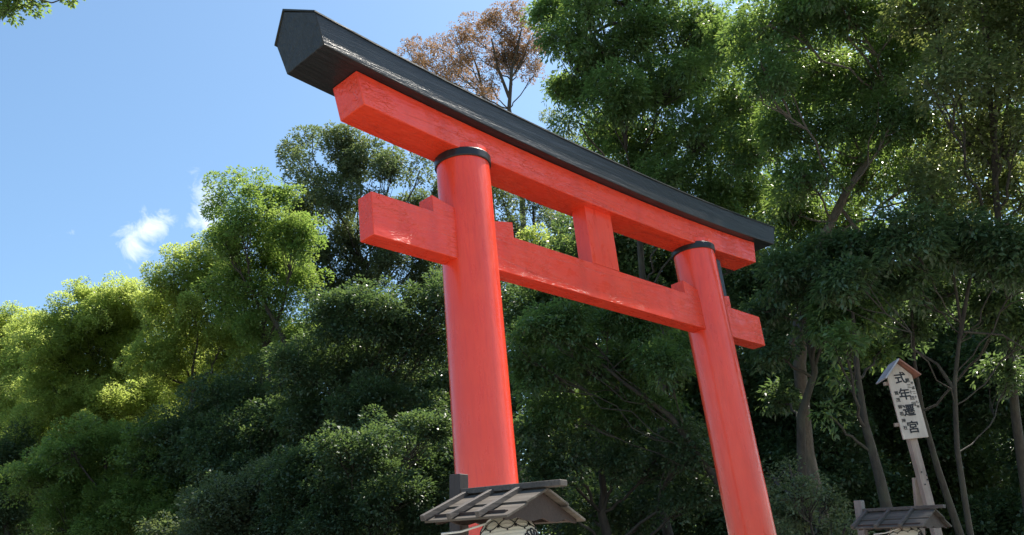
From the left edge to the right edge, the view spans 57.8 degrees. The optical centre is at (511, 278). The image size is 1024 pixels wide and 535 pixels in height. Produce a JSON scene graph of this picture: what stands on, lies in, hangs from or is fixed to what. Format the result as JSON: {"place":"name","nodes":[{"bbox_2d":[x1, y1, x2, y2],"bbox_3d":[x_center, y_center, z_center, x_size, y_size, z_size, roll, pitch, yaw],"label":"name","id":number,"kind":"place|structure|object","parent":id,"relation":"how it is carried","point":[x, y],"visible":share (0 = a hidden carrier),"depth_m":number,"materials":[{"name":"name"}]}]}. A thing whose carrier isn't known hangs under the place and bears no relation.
{"place":"outdoors","nodes":[
{"label":"outdoors","id":0,"kind":"place"},
{"bbox_2d":[0,0,1023,532],"label":"sky","id":1,"kind":"structure","parent":0,"point":[115,114],"materials":[{"name":"blue"}]},
{"bbox_2d":[274,9,776,534],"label":"torii gate","id":2,"kind":"structure","parent":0,"point":[472,147],"depth_m":10.28,"materials":[{"name":"red wood"}]},
{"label":"forest floor","id":3,"kind":"structure","parent":0,"visible":0},
{"bbox_2d":[0,415,53,534],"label":"broadleaf tree","id":4,"kind":"object","parent":3,"relation":"on","point":[14,515],"visible":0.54,"depth_m":38.11,"materials":[{"name":"green plant"}]},
{"bbox_2d":[0,300,67,502],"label":"broadleaf tree","id":5,"kind":"object","parent":3,"relation":"on","point":[7,374],"visible":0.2,"depth_m":44.75,"materials":[{"name":"green plant"}]},
{"bbox_2d":[0,0,84,28],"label":"broadleaf tree","id":6,"kind":"object","parent":3,"relation":"on","point":[8,8],"visible":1,"depth_m":11.04,"materials":[{"name":"green plant"}]},
{"bbox_2d":[0,270,181,478],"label":"broadleaf tree","id":7,"kind":"object","parent":3,"relation":"on","point":[101,327],"visible":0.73,"depth_m":38.88,"materials":[{"name":"green plant"}]},
{"bbox_2d":[0,409,200,534],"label":"broadleaf tree","id":8,"kind":"object","parent":3,"relation":"on","point":[106,497],"visible":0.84,"depth_m":31.52,"materials":[{"name":"green plant"}]},
{"bbox_2d":[11,358,208,534],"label":"broadleaf tree","id":9,"kind":"object","parent":3,"relation":"on","point":[115,473],"depth_m":54.03,"materials":[{"name":"green plant"}]},
{"bbox_2d":[112,227,280,416],"bbox_3d":[-11.853,6.865,35.119,5.913,18.244,5.925,-24,-27,38],"label":"broadleaf tree","id":10,"kind":"object","parent":3,"relation":"on","point":[182,310],"visible":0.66,"depth_m":36.19,"materials":[{"name":"green plant"}]},
{"bbox_2d":[121,350,335,510],"bbox_3d":[-9.321,8.136,30.268,7.464,11.817,5.041,-24,-27,38],"label":"broadleaf tree","id":11,"kind":"object","parent":3,"relation":"on","point":[231,435],"visible":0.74,"depth_m":30.56,"materials":[{"name":"green plant"}]},
{"bbox_2d":[134,448,322,534],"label":"bush","id":12,"kind":"object","parent":3,"relation":"on","point":[224,513],"visible":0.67,"depth_m":24.90,"materials":[{"name":"green plant"}]},
{"bbox_2d":[128,305,341,531],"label":"broadleaf tree","id":13,"kind":"object","parent":3,"relation":"on","point":[258,379],"visible":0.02,"depth_m":55.09,"materials":[{"name":"green plant"}]},
{"bbox_2d":[190,164,345,528],"bbox_3d":[-7.931,4.642,31.433,6.382,18.942,5.383,-24,-27,38],"label":"broadleaf tree","id":14,"kind":"object","parent":3,"relation":"on","point":[230,231],"visible":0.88,"depth_m":32.92,"materials":[{"name":"green plant"}]},
{"bbox_2d":[253,305,430,529],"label":"broadleaf tree","id":15,"kind":"object","parent":3,"relation":"on","point":[329,389],"visible":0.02,"depth_m":54.44,"materials":[{"name":"green plant"}]},
{"bbox_2d":[255,120,442,390],"bbox_3d":[-5.617,4.286,37.845,8.298,23.772,8.272,-24,-27,38],"label":"broadleaf tree","id":16,"kind":"object","parent":3,"relation":"on","point":[352,154],"visible":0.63,"depth_m":39.47,"materials":[{"name":"green plant"}]},
{"bbox_2d":[248,404,454,534],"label":"broadleaf tree","id":17,"kind":"object","parent":3,"relation":"on","point":[366,503],"visible":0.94,"depth_m":23.48,"materials":[{"name":"green plant"}]},
{"bbox_2d":[258,267,450,474],"bbox_3d":[-4.128,6.122,27.704,7.534,12.622,4.533,-11,-22,12],"label":"broadleaf tree","id":18,"kind":"object","parent":3,"relation":"on","point":[351,362],"visible":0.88,"depth_m":28.47,"materials":[{"name":"green plant"}]},
{"bbox_2d":[356,293,530,534],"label":"broadleaf tree","id":19,"kind":"object","parent":3,"relation":"on","point":[440,379],"visible":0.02,"depth_m":53.93,"materials":[{"name":"green plant"}]},
{"bbox_2d":[397,21,522,481],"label":"broadleaf tree","id":20,"kind":"object","parent":3,"relation":"on","point":[424,63],"visible":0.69,"depth_m":53.85,"materials":[{"name":"brown plant"}]},
{"bbox_2d":[437,0,549,525],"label":"broadleaf tree","id":21,"kind":"object","parent":3,"relation":"on","point":[507,56],"visible":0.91,"depth_m":52.12,"materials":[{"name":"brown plant"}]},
{"bbox_2d":[423,185,594,534],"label":"broadleaf tree","id":22,"kind":"object","parent":3,"relation":"on","point":[546,212],"visible":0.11,"depth_m":37.65,"materials":[{"name":"green plant"}]},
{"bbox_2d":[515,222,570,534],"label":"broadleaf tree","id":23,"kind":"object","parent":3,"relation":"on","point":[534,229],"visible":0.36,"depth_m":34.70,"materials":[{"name":"green plant"}]},
{"bbox_2d":[538,106,613,533],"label":"broadleaf tree","id":24,"kind":"object","parent":3,"relation":"on","point":[542,119],"visible":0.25,"depth_m":43.93,"materials":[{"name":"brown plant"}]},
{"bbox_2d":[510,312,673,534],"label":"evergreen tree","id":25,"kind":"object","parent":3,"relation":"on","point":[580,415],"depth_m":43.58,"materials":[{"name":"green plant"}]},
{"bbox_2d":[436,212,773,534],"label":"evergreen tree","id":26,"kind":"object","parent":3,"relation":"on","point":[626,252],"visible":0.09,"depth_m":30.38,"materials":[{"name":"green plant"}]},
{"bbox_2d":[505,296,719,493],"bbox_3d":[2.472,4.361,19.658,5.218,8.575,3.708,-8,-21,5],"label":"evergreen tree","id":27,"kind":"object","parent":3,"relation":"on","point":[609,368],"visible":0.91,"depth_m":20.39,"materials":[{"name":"green plant"}]},
{"bbox_2d":[513,407,722,534],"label":"evergreen tree","id":28,"kind":"object","parent":3,"relation":"on","point":[608,504],"visible":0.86,"depth_m":20.98,"materials":[{"name":"green plant"}]},
{"bbox_2d":[519,0,797,534],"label":"evergreen tree","id":29,"kind":"object","parent":3,"relation":"on","point":[628,100],"visible":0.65,"depth_m":24.16,"materials":[{"name":"green plant"}]},
{"bbox_2d":[737,219,874,487],"bbox_3d":[6.373,3.423,18.556,2.628,8.685,4.554,-6,-21,-3],"label":"evergreen tree","id":30,"kind":"object","parent":3,"relation":"on","point":[792,277],"visible":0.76,"depth_m":19.23,"materials":[{"name":"green plant"}]},
{"bbox_2d":[668,236,956,534],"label":"evergreen tree","id":31,"kind":"object","parent":3,"relation":"on","point":[839,468],"visible":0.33,"depth_m":28.87,"materials":[{"name":"green plant"}]},
{"bbox_2d":[692,0,965,524],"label":"evergreen tree","id":32,"kind":"object","parent":3,"relation":"on","point":[839,78],"visible":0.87,"depth_m":20.85,"materials":[{"name":"green plant"}]},
{"bbox_2d":[784,337,891,532],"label":"evergreen tree","id":33,"kind":"object","parent":3,"relation":"on","point":[848,452],"depth_m":43.11,"materials":[{"name":"green plant"}]},
{"bbox_2d":[671,0,1023,485],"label":"evergreen tree","id":34,"kind":"object","parent":3,"relation":"on","point":[902,195],"depth_m":32.50,"materials":[{"name":"green plant"}]},
{"bbox_2d":[849,320,1007,460],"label":"evergreen tree","id":35,"kind":"object","parent":3,"relation":"on","point":[923,402],"depth_m":42.89,"materials":[{"name":"green plant"}]},
{"bbox_2d":[840,229,1021,534],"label":"evergreen tree","id":36,"kind":"object","parent":3,"relation":"on","point":[977,474],"visible":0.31,"depth_m":29.33,"materials":[{"name":"green plant"}]},
{"bbox_2d":[873,0,1023,513],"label":"evergreen tree","id":37,"kind":"object","parent":3,"relation":"on","point":[1001,68],"visible":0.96,"depth_m":18.66,"materials":[{"name":"green plant"}]},
{"bbox_2d":[876,290,1023,534],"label":"evergreen tree","id":38,"kind":"object","parent":3,"relation":"on","point":[917,328],"visible":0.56,"depth_m":19.96,"materials":[{"name":"green plant"}]},
{"bbox_2d":[933,221,1023,534],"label":"evergreen tree","id":39,"kind":"object","parent":3,"relation":"on","point":[1002,517],"visible":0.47,"depth_m":26.89,"materials":[{"name":"green plant"}]},
{"label":"ground","id":40,"kind":"structure","parent":0,"visible":0},
{"bbox_2d":[420,474,585,534],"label":"lantern stand","id":41,"kind":"object","parent":40,"relation":"on","point":[462,508],"visible":0.87,"depth_m":5.80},
{"bbox_2d":[480,517,538,534],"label":"paper lantern","id":42,"kind":"object","parent":41,"relation":"hanging from","point":[501,526],"visible":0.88,"depth_m":5.75,"materials":[{"name":"beige paper"}]},
{"bbox_2d":[717,453,874,534],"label":"shrub","id":43,"kind":"object","parent":40,"relation":"on","point":[796,515],"visible":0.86,"depth_m":15.48,"materials":[{"name":"green plant"}]},
{"bbox_2d":[801,274,916,534],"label":"evergreen tree","id":44,"kind":"object","parent":40,"relation":"on","point":[827,326],"visible":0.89,"depth_m":17.97,"materials":[{"name":"green plant"}]},
{"bbox_2d":[850,500,951,534],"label":"lantern stand","id":45,"kind":"object","parent":40,"relation":"on","point":[888,518],"visible":1,"depth_m":10.50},
{"bbox_2d":[887,527,922,534],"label":"paper lantern","id":46,"kind":"object","parent":45,"relation":"hanging from","point":[910,531],"visible":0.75,"depth_m":10.44,"materials":[{"name":"beige paper"}]},
{"bbox_2d":[876,358,942,534],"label":"sign post","id":47,"kind":"object","parent":40,"relation":"on","point":[899,374],"visible":1,"depth_m":13.10,"materials":[{"name":"white wood"}]},
{"bbox_2d":[807,196,1023,534],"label":"evergreen tree","id":48,"kind":"object","parent":40,"relation":"on","point":[996,254],"visible":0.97,"depth_m":17.88,"materials":[{"name":"green plant"}]}
]}

